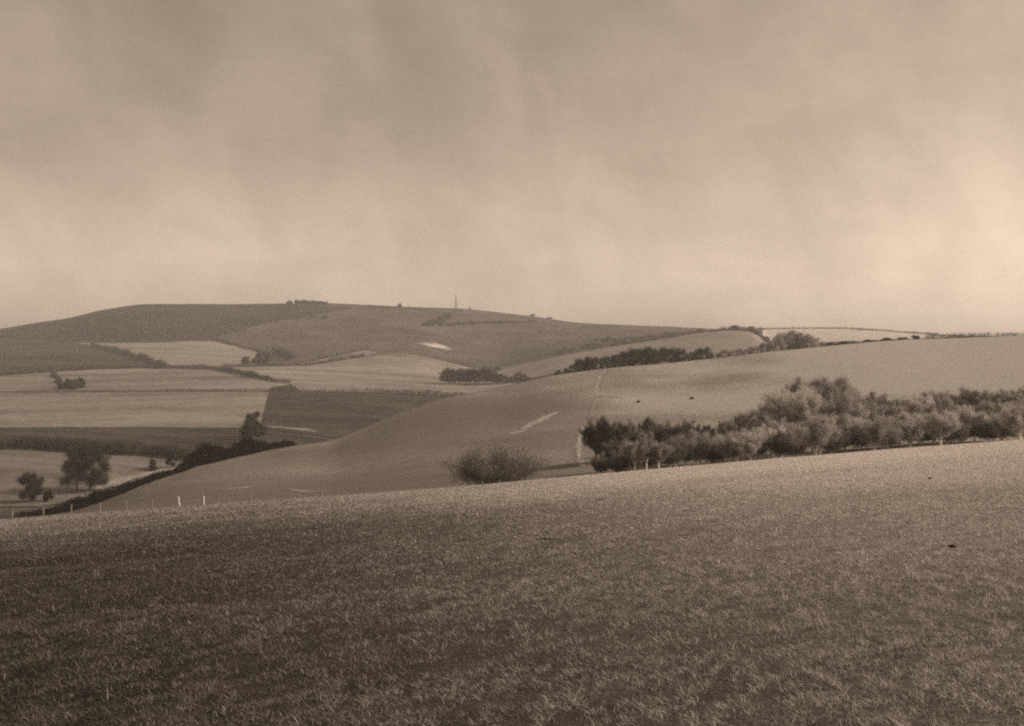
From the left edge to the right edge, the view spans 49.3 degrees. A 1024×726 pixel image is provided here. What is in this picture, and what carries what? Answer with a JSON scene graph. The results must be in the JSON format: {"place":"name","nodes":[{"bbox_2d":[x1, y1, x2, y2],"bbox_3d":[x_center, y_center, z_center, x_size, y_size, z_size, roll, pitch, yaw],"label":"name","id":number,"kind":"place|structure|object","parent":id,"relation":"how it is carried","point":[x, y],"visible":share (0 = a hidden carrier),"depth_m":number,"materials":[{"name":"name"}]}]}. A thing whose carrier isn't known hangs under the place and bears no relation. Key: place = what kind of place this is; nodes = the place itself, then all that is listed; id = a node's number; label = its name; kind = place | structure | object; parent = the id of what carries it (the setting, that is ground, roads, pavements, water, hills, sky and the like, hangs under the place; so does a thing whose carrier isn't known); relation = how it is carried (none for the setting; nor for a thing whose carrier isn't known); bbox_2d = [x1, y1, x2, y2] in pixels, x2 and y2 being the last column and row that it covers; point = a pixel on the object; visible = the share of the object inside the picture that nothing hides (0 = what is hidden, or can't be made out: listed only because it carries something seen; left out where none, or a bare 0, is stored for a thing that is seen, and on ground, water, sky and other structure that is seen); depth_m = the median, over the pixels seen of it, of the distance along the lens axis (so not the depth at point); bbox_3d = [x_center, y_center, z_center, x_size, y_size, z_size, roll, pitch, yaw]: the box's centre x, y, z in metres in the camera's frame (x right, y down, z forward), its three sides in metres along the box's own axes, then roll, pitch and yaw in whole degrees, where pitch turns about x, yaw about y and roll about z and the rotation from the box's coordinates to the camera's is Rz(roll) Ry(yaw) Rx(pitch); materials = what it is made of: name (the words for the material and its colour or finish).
{"place":"outdoors","nodes":[
{"label":"outdoors","id":0,"kind":"place"},
{"bbox_2d":[0,338,160,374],"bbox_3d":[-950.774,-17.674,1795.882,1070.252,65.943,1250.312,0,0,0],"label":"field","id":1,"kind":"structure","parent":0,"point":[23,355],"depth_m":1489.09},
{"bbox_2d":[0,449,181,506],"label":"field","id":2,"kind":"structure","parent":0,"point":[15,463],"depth_m":498.81,"materials":[{"name":"brown plant"}]},
{"bbox_2d":[14,468,46,501],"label":"tree","id":3,"kind":"object","parent":2,"relation":"on","point":[33,483],"visible":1,"depth_m":435.88,"materials":[{"name":"brown plant"}]},
{"bbox_2d":[53,441,99,492],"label":"tree","id":4,"kind":"object","parent":2,"relation":"on","point":[73,459],"visible":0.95,"depth_m":457.06,"materials":[{"name":"brown plant"}]},
{"bbox_2d":[71,446,111,491],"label":"tree","id":5,"kind":"object","parent":2,"relation":"on","point":[102,464],"visible":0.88,"depth_m":461.15,"materials":[{"name":"brown plant"}]},
{"bbox_2d":[164,448,181,467],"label":"tree","id":6,"kind":"object","parent":2,"relation":"on","point":[170,454],"visible":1,"depth_m":512.95,"materials":[{"name":"brown plant"}]},
{"bbox_2d":[91,467,173,490],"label":"path","id":7,"kind":"structure","parent":0,"point":[119,480],"depth_m":492.29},
{"bbox_2d":[0,391,268,427],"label":"field","id":8,"kind":"structure","parent":0,"point":[219,409],"depth_m":837.94,"materials":[{"name":"plant"}]},
{"bbox_2d":[0,368,289,392],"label":"field","id":9,"kind":"structure","parent":0,"point":[139,379],"depth_m":1106.41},
{"bbox_2d":[0,388,265,392],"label":"hedge","id":10,"kind":"object","parent":9,"relation":"on","point":[202,389],"visible":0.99,"depth_m":981.60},
{"bbox_2d":[0,427,327,454],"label":"field","id":11,"kind":"structure","parent":0,"point":[193,437],"depth_m":653.20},
{"bbox_2d":[239,422,256,438],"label":"tree","id":12,"kind":"object","parent":11,"relation":"on","point":[246,428],"visible":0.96,"depth_m":629.60,"materials":[{"name":"brown plant"}]},
{"bbox_2d":[242,410,261,436],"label":"tree","id":13,"kind":"object","parent":11,"relation":"on","point":[252,417],"visible":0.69,"depth_m":647.01,"materials":[{"name":"brown plant"}]},
{"bbox_2d":[78,341,256,365],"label":"field","id":14,"kind":"structure","parent":0,"point":[208,353],"depth_m":1696.98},
{"bbox_2d":[0,304,351,341],"bbox_3d":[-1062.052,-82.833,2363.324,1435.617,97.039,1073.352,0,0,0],"label":"hill","id":15,"kind":"structure","parent":0,"point":[153,323],"depth_m":2179.12,"materials":[{"name":"plant"}]},
{"bbox_2d":[292,350,376,364],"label":"field","id":16,"kind":"structure","parent":0,"point":[365,352],"depth_m":1741.57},
{"bbox_2d":[262,392,447,437],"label":"field","id":17,"kind":"structure","parent":0,"point":[334,415],"depth_m":829.87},
{"bbox_2d":[230,354,515,395],"bbox_3d":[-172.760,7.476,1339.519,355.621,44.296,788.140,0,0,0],"label":"field","id":18,"kind":"structure","parent":0,"point":[405,372],"depth_m":1244.08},
{"bbox_2d":[0,303,999,518],"bbox_3d":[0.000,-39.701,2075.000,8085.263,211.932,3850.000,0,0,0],"label":"terrain","id":19,"kind":"structure","parent":0,"point":[384,330],"depth_m":2024.92,"materials":[{"name":"plant"}]},
{"bbox_2d":[0,364,172,374],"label":"hedge","id":20,"kind":"object","parent":19,"relation":"on","point":[88,367],"visible":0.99,"depth_m":1270.99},
{"bbox_2d":[0,334,190,342],"bbox_3d":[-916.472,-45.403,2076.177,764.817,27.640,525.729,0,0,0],"label":"hedge","id":21,"kind":"object","parent":19,"relation":"on","point":[60,339],"visible":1,"depth_m":1875.16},
{"bbox_2d":[0,433,193,458],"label":"hedge","id":22,"kind":"object","parent":19,"relation":"on","point":[156,451],"visible":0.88,"depth_m":542.42,"materials":[{"name":"brown plant"}]},
{"bbox_2d":[90,340,169,366],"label":"hedge","id":23,"kind":"object","parent":19,"relation":"on","point":[141,356],"visible":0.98,"depth_m":1509.31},
{"bbox_2d":[190,336,261,350],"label":"hedge","id":24,"kind":"object","parent":19,"relation":"on","point":[226,342],"visible":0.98,"depth_m":1845.93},
{"bbox_2d":[170,363,290,382],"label":"hedge","id":25,"kind":"object","parent":19,"relation":"on","point":[251,373],"visible":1,"depth_m":1209.88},
{"bbox_2d":[221,353,364,366],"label":"hedge","id":26,"kind":"object","parent":19,"relation":"on","point":[330,359],"visible":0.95,"depth_m":1448.90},
{"bbox_2d":[269,385,468,395],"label":"hedge","id":27,"kind":"object","parent":19,"relation":"on","point":[356,390],"visible":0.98,"depth_m":982.02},
{"bbox_2d":[589,357,607,368],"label":"tree","id":28,"kind":"object","parent":19,"relation":"on","point":[595,361],"visible":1,"depth_m":611.78,"materials":[{"name":"brown plant"}]},
{"bbox_2d":[627,347,647,365],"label":"tree","id":29,"kind":"object","parent":19,"relation":"on","point":[642,361],"visible":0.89,"depth_m":633.58,"materials":[{"name":"brown plant"}]},
{"bbox_2d":[638,346,659,364],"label":"tree","id":30,"kind":"object","parent":19,"relation":"on","point":[647,349],"visible":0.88,"depth_m":634.74,"materials":[{"name":"brown plant"}]},
{"bbox_2d":[646,348,662,364],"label":"tree","id":31,"kind":"object","parent":19,"relation":"on","point":[655,352],"visible":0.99,"depth_m":634.70,"materials":[{"name":"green plant"}]},
{"bbox_2d":[586,327,725,350],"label":"hedge","id":32,"kind":"object","parent":19,"relation":"on","point":[655,337],"visible":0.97,"depth_m":1531.63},
{"bbox_2d":[696,347,712,358],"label":"tree","id":33,"kind":"object","parent":19,"relation":"on","point":[701,352],"visible":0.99,"depth_m":650.60,"materials":[{"name":"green plant"}]},
{"bbox_2d":[721,325,769,341],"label":"hedge","id":34,"kind":"object","parent":19,"relation":"on","point":[751,329],"visible":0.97,"depth_m":1524.46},
{"bbox_2d":[772,329,796,350],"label":"tree","id":35,"kind":"object","parent":19,"relation":"on","point":[787,337],"visible":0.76,"depth_m":684.21,"materials":[{"name":"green plant"}]},
{"bbox_2d":[800,334,817,347],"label":"tree","id":36,"kind":"object","parent":19,"relation":"on","point":[808,338],"visible":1,"depth_m":677.06,"materials":[{"name":"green plant"}]},
{"bbox_2d":[757,326,938,334],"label":"hedge","id":37,"kind":"object","parent":19,"relation":"on","point":[762,328],"visible":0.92,"depth_m":2417.83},
{"bbox_2d":[0,439,1023,725],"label":"ground","id":38,"kind":"structure","parent":0,"point":[478,660],"depth_m":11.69,"materials":[{"name":"plant"}]},
{"bbox_2d":[5,477,553,517],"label":"fence","id":39,"kind":"object","parent":38,"relation":"on","point":[178,501],"visible":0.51,"depth_m":135.21,"materials":[{"name":"wood"}]},
{"bbox_2d":[0,0,1023,335],"label":"sky","id":40,"kind":"structure","parent":0,"point":[706,164],"materials":[{"name":"beige"}]},
{"bbox_2d":[44,336,1023,515],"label":"slope","id":41,"kind":"structure","parent":0,"point":[723,389],"depth_m":434.87,"materials":[{"name":"plant"}]},
{"bbox_2d":[10,463,192,517],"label":"hedge","id":42,"kind":"object","parent":41,"relation":"on","point":[99,496],"visible":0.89,"depth_m":285.27,"materials":[{"name":"brown plant"}]},
{"bbox_2d":[176,435,295,467],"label":"hedge","id":43,"kind":"object","parent":41,"relation":"on","point":[248,446],"visible":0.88,"depth_m":363.34,"materials":[{"name":"brown plant"}]},
{"bbox_2d":[437,436,550,485],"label":"shrub","id":44,"kind":"object","parent":41,"relation":"on","point":[503,467],"visible":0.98,"depth_m":188.34,"materials":[{"name":"brown plant"}]},
{"bbox_2d":[509,411,558,433],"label":"chalk scar","id":45,"kind":"object","parent":41,"relation":"on","point":[531,424],"visible":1,"depth_m":408.40},
{"bbox_2d":[574,425,586,466],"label":"chalk bank","id":46,"kind":"structure","parent":41,"relation":"on","point":[579,454],"depth_m":309.31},
{"bbox_2d":[578,414,616,458],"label":"tree","id":47,"kind":"object","parent":41,"relation":"on","point":[598,436],"visible":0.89,"depth_m":260.67,"materials":[{"name":"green plant"}]},
{"bbox_2d":[589,454,608,473],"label":"shrub","id":48,"kind":"object","parent":41,"relation":"on","point":[598,465],"visible":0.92,"depth_m":221.86,"materials":[{"name":"brown plant"}]},
{"bbox_2d":[598,439,621,471],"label":"tree","id":49,"kind":"object","parent":41,"relation":"on","point":[609,450],"visible":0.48,"depth_m":230.82,"materials":[{"name":"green plant"}]},
{"bbox_2d":[603,454,625,472],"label":"shrub","id":50,"kind":"object","parent":41,"relation":"on","point":[615,466],"visible":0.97,"depth_m":217.98,"materials":[{"name":"brown plant"}]},
{"bbox_2d":[610,421,630,450],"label":"tree","id":51,"kind":"object","parent":41,"relation":"on","point":[618,440],"visible":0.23,"depth_m":266.96,"materials":[{"name":"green plant"}]},
{"bbox_2d":[611,419,645,444],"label":"tree","id":52,"kind":"object","parent":41,"relation":"on","point":[633,434],"visible":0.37,"depth_m":268.37,"materials":[{"name":"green plant"}]},
{"bbox_2d":[612,445,644,470],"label":"shrub","id":53,"kind":"object","parent":41,"relation":"on","point":[629,464],"visible":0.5,"depth_m":218.60,"materials":[{"name":"brown plant"}]},
{"bbox_2d":[619,439,651,470],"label":"tree","id":54,"kind":"object","parent":41,"relation":"on","point":[635,454],"visible":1,"depth_m":213.75,"materials":[{"name":"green plant"}]},
{"bbox_2d":[637,417,656,435],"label":"tree","id":55,"kind":"object","parent":41,"relation":"on","point":[647,423],"visible":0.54,"depth_m":284.06,"materials":[{"name":"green plant"}]},
{"bbox_2d":[636,430,663,469],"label":"tree","id":56,"kind":"object","parent":41,"relation":"on","point":[646,438],"visible":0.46,"depth_m":216.59,"materials":[{"name":"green plant"}]},
{"bbox_2d":[647,442,675,467],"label":"tree","id":57,"kind":"object","parent":41,"relation":"on","point":[659,454],"visible":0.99,"depth_m":214.04,"materials":[{"name":"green plant"}]},
{"bbox_2d":[646,419,679,445],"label":"tree","id":58,"kind":"object","parent":41,"relation":"on","point":[660,433],"visible":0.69,"depth_m":270.16,"materials":[{"name":"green plant"}]},
{"bbox_2d":[664,438,688,466],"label":"shrub","id":59,"kind":"object","parent":41,"relation":"on","point":[677,456],"visible":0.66,"depth_m":219.43,"materials":[{"name":"brown plant"}]},
{"bbox_2d":[666,419,694,439],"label":"tree","id":60,"kind":"object","parent":41,"relation":"on","point":[683,428],"visible":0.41,"depth_m":268.44,"materials":[{"name":"brown plant"}]},
{"bbox_2d":[671,426,719,464],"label":"shrub","id":61,"kind":"object","parent":41,"relation":"on","point":[700,447],"visible":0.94,"depth_m":227.12,"materials":[{"name":"brown plant"}]},
{"bbox_2d":[689,423,715,437],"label":"tree","id":62,"kind":"object","parent":41,"relation":"on","point":[705,428],"visible":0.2,"depth_m":264.87,"materials":[{"name":"brown plant"}]},
{"bbox_2d":[706,450,723,463],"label":"shrub","id":63,"kind":"object","parent":41,"relation":"on","point":[712,457],"visible":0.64,"depth_m":228.39,"materials":[{"name":"brown plant"}]},
{"bbox_2d":[714,418,738,436],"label":"tree","id":64,"kind":"object","parent":41,"relation":"on","point":[722,427],"visible":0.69,"depth_m":298.93,"materials":[{"name":"brown plant"}]},
{"bbox_2d":[709,433,748,461],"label":"shrub","id":65,"kind":"object","parent":41,"relation":"on","point":[723,447],"visible":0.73,"depth_m":222.91,"materials":[{"name":"brown plant"}]},
{"bbox_2d":[718,426,765,460],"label":"shrub","id":66,"kind":"object","parent":41,"relation":"on","point":[735,434],"visible":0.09,"depth_m":228.61,"materials":[{"name":"brown plant"}]},
{"bbox_2d":[731,429,769,460],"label":"tree","id":67,"kind":"object","parent":41,"relation":"on","point":[750,444],"visible":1,"depth_m":215.02,"materials":[{"name":"brown plant"}]},
{"bbox_2d":[735,406,769,432],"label":"tree","id":68,"kind":"object","parent":41,"relation":"on","point":[746,418],"visible":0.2,"depth_m":284.93,"materials":[{"name":"brown plant"}]},
{"bbox_2d":[745,415,763,432],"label":"tree","id":69,"kind":"object","parent":41,"relation":"on","point":[754,422],"visible":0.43,"depth_m":276.49,"materials":[{"name":"brown plant"}]},
{"bbox_2d":[752,420,794,456],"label":"shrub","id":70,"kind":"object","parent":41,"relation":"on","point":[770,432],"visible":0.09,"depth_m":234.99,"materials":[{"name":"brown plant"}]},
{"bbox_2d":[760,396,796,424],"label":"tree","id":71,"kind":"object","parent":41,"relation":"on","point":[780,412],"visible":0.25,"depth_m":277.25,"materials":[{"name":"brown plant"}]},
{"bbox_2d":[762,428,796,457],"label":"shrub","id":72,"kind":"object","parent":41,"relation":"on","point":[775,444],"visible":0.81,"depth_m":224.71,"materials":[{"name":"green plant"}]},
{"bbox_2d":[763,415,799,453],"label":"tree","id":73,"kind":"object","parent":41,"relation":"on","point":[790,426],"visible":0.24,"depth_m":240.14,"materials":[{"name":"brown plant"}]},
{"bbox_2d":[760,384,816,411],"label":"tree","id":74,"kind":"object","parent":41,"relation":"on","point":[775,397],"visible":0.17,"depth_m":286.71,"materials":[{"name":"brown plant"}]},
{"bbox_2d":[784,433,807,456],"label":"shrub","id":75,"kind":"object","parent":41,"relation":"on","point":[797,448],"visible":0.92,"depth_m":222.27,"materials":[{"name":"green plant"}]},
{"bbox_2d":[786,412,810,426],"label":"tree","id":76,"kind":"object","parent":41,"relation":"on","point":[796,417],"visible":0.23,"depth_m":253.77,"materials":[{"name":"brown plant"}]},
{"bbox_2d":[781,375,821,394],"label":"tree","id":77,"kind":"object","parent":41,"relation":"on","point":[793,388],"visible":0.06,"depth_m":311.85,"materials":[{"name":"brown plant"}]},
{"bbox_2d":[781,388,833,418],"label":"tree","id":78,"kind":"object","parent":41,"relation":"on","point":[800,404],"visible":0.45,"depth_m":266.79,"materials":[{"name":"brown plant"}]},
{"bbox_2d":[792,410,844,454],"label":"tree","id":79,"kind":"object","parent":41,"relation":"on","point":[817,432],"visible":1,"depth_m":215.00,"materials":[{"name":"brown plant"}]},
{"bbox_2d":[805,412,848,432],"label":"tree","id":80,"kind":"object","parent":41,"relation":"on","point":[841,421],"visible":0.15,"depth_m":241.26,"materials":[{"name":"brown plant"}]},
{"bbox_2d":[816,433,846,453],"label":"shrub","id":81,"kind":"object","parent":41,"relation":"on","point":[832,447],"visible":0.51,"depth_m":221.71,"materials":[{"name":"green plant"}]},
{"bbox_2d":[814,374,857,402],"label":"tree","id":82,"kind":"object","parent":41,"relation":"on","point":[842,384],"visible":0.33,"depth_m":292.84,"materials":[{"name":"brown plant"}]},
{"bbox_2d":[818,385,871,421],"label":"tree","id":83,"kind":"object","parent":41,"relation":"on","point":[842,404],"visible":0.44,"depth_m":265.29,"materials":[{"name":"brown plant"}]},
{"bbox_2d":[842,424,867,450],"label":"shrub","id":84,"kind":"object","parent":41,"relation":"on","point":[856,440],"visible":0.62,"depth_m":230.14,"materials":[{"name":"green plant"}]},
{"bbox_2d":[863,402,890,423],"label":"tree","id":85,"kind":"object","parent":41,"relation":"on","point":[876,413],"visible":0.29,"depth_m":271.34,"materials":[{"name":"brown plant"}]},
{"bbox_2d":[852,414,904,450],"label":"tree","id":86,"kind":"object","parent":41,"relation":"on","point":[877,431],"visible":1,"depth_m":214.51,"materials":[{"name":"brown plant"}]},
{"bbox_2d":[859,392,900,408],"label":"tree","id":87,"kind":"object","parent":41,"relation":"on","point":[883,402],"visible":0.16,"depth_m":302.82,"materials":[{"name":"brown plant"}]},
{"bbox_2d":[863,424,904,449],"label":"shrub","id":88,"kind":"object","parent":41,"relation":"on","point":[893,441],"visible":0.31,"depth_m":220.83,"materials":[{"name":"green plant"}]},
{"bbox_2d":[874,399,903,418],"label":"tree","id":89,"kind":"object","parent":41,"relation":"on","point":[894,409],"visible":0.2,"depth_m":272.37,"materials":[{"name":"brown plant"}]},
{"bbox_2d":[885,406,929,446],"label":"shrub","id":90,"kind":"object","parent":41,"relation":"on","point":[913,432],"visible":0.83,"depth_m":231.02,"materials":[{"name":"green plant"}]},
{"bbox_2d":[901,391,934,415],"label":"tree","id":91,"kind":"object","parent":41,"relation":"on","point":[911,405],"visible":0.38,"depth_m":284.66,"materials":[{"name":"brown plant"}]},
{"bbox_2d":[918,389,954,405],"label":"tree","id":92,"kind":"object","parent":41,"relation":"on","point":[924,394],"visible":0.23,"depth_m":308.05,"materials":[{"name":"brown plant"}]},
{"bbox_2d":[916,407,961,444],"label":"tree","id":93,"kind":"object","parent":41,"relation":"on","point":[941,428],"visible":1,"depth_m":214.96,"materials":[{"name":"brown plant"}]},
{"bbox_2d":[923,393,961,415],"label":"tree","id":94,"kind":"object","parent":41,"relation":"on","point":[948,403],"visible":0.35,"depth_m":270.39,"materials":[{"name":"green plant"}]},
{"bbox_2d":[942,416,971,444],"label":"shrub","id":95,"kind":"object","parent":41,"relation":"on","point":[960,435],"visible":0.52,"depth_m":220.04,"materials":[{"name":"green plant"}]},
{"bbox_2d":[952,385,991,411],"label":"tree","id":96,"kind":"object","parent":41,"relation":"on","point":[967,398],"visible":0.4,"depth_m":288.33,"materials":[{"name":"brown plant"}]},
{"bbox_2d":[957,409,989,442],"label":"shrub","id":97,"kind":"object","parent":41,"relation":"on","point":[967,419],"visible":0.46,"depth_m":228.33,"materials":[{"name":"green plant"}]},
{"bbox_2d":[924,332,1023,338],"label":"hedge","id":98,"kind":"object","parent":41,"relation":"on","point":[952,335],"visible":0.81,"depth_m":706.18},
{"bbox_2d":[963,400,991,414],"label":"tree","id":99,"kind":"object","parent":41,"relation":"on","point":[979,407],"visible":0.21,"depth_m":278.50,"materials":[{"name":"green plant"}]},
{"bbox_2d":[956,407,1000,440],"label":"shrub","id":100,"kind":"object","parent":41,"relation":"on","point":[991,417],"visible":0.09,"depth_m":232.92,"materials":[{"name":"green plant"}]},
{"bbox_2d":[973,418,999,441],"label":"shrub","id":101,"kind":"object","parent":41,"relation":"on","point":[983,429],"visible":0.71,"depth_m":222.94,"materials":[{"name":"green plant"}]},
{"bbox_2d":[981,398,1010,414],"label":"tree","id":102,"kind":"object","parent":41,"relation":"on","point":[990,407],"visible":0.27,"depth_m":275.58,"materials":[{"name":"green plant"}]},
{"bbox_2d":[989,414,1016,440],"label":"shrub","id":103,"kind":"object","parent":41,"relation":"on","point":[1003,433],"visible":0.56,"depth_m":220.92,"materials":[{"name":"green plant"}]},
{"bbox_2d":[988,387,1023,404],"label":"tree","id":104,"kind":"object","parent":41,"relation":"on","point":[1006,396],"visible":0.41,"depth_m":291.52,"materials":[{"name":"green plant"}]},
{"bbox_2d":[998,404,1023,439],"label":"tree","id":105,"kind":"object","parent":41,"relation":"on","point":[1014,422],"visible":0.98,"depth_m":215.24,"materials":[{"name":"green plant"}]},
{"bbox_2d":[483,330,691,367],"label":"hill","id":106,"kind":"structure","parent":0,"point":[532,356],"depth_m":1837.08,"materials":[{"name":"brown plant"}]},
{"bbox_2d":[497,331,766,379],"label":"field","id":107,"kind":"structure","parent":0,"point":[716,342],"depth_m":1364.72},
{"bbox_2d":[763,329,953,342],"bbox_3d":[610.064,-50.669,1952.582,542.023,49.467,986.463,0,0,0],"label":"field","id":108,"kind":"structure","parent":0,"point":[831,335],"depth_m":2089.37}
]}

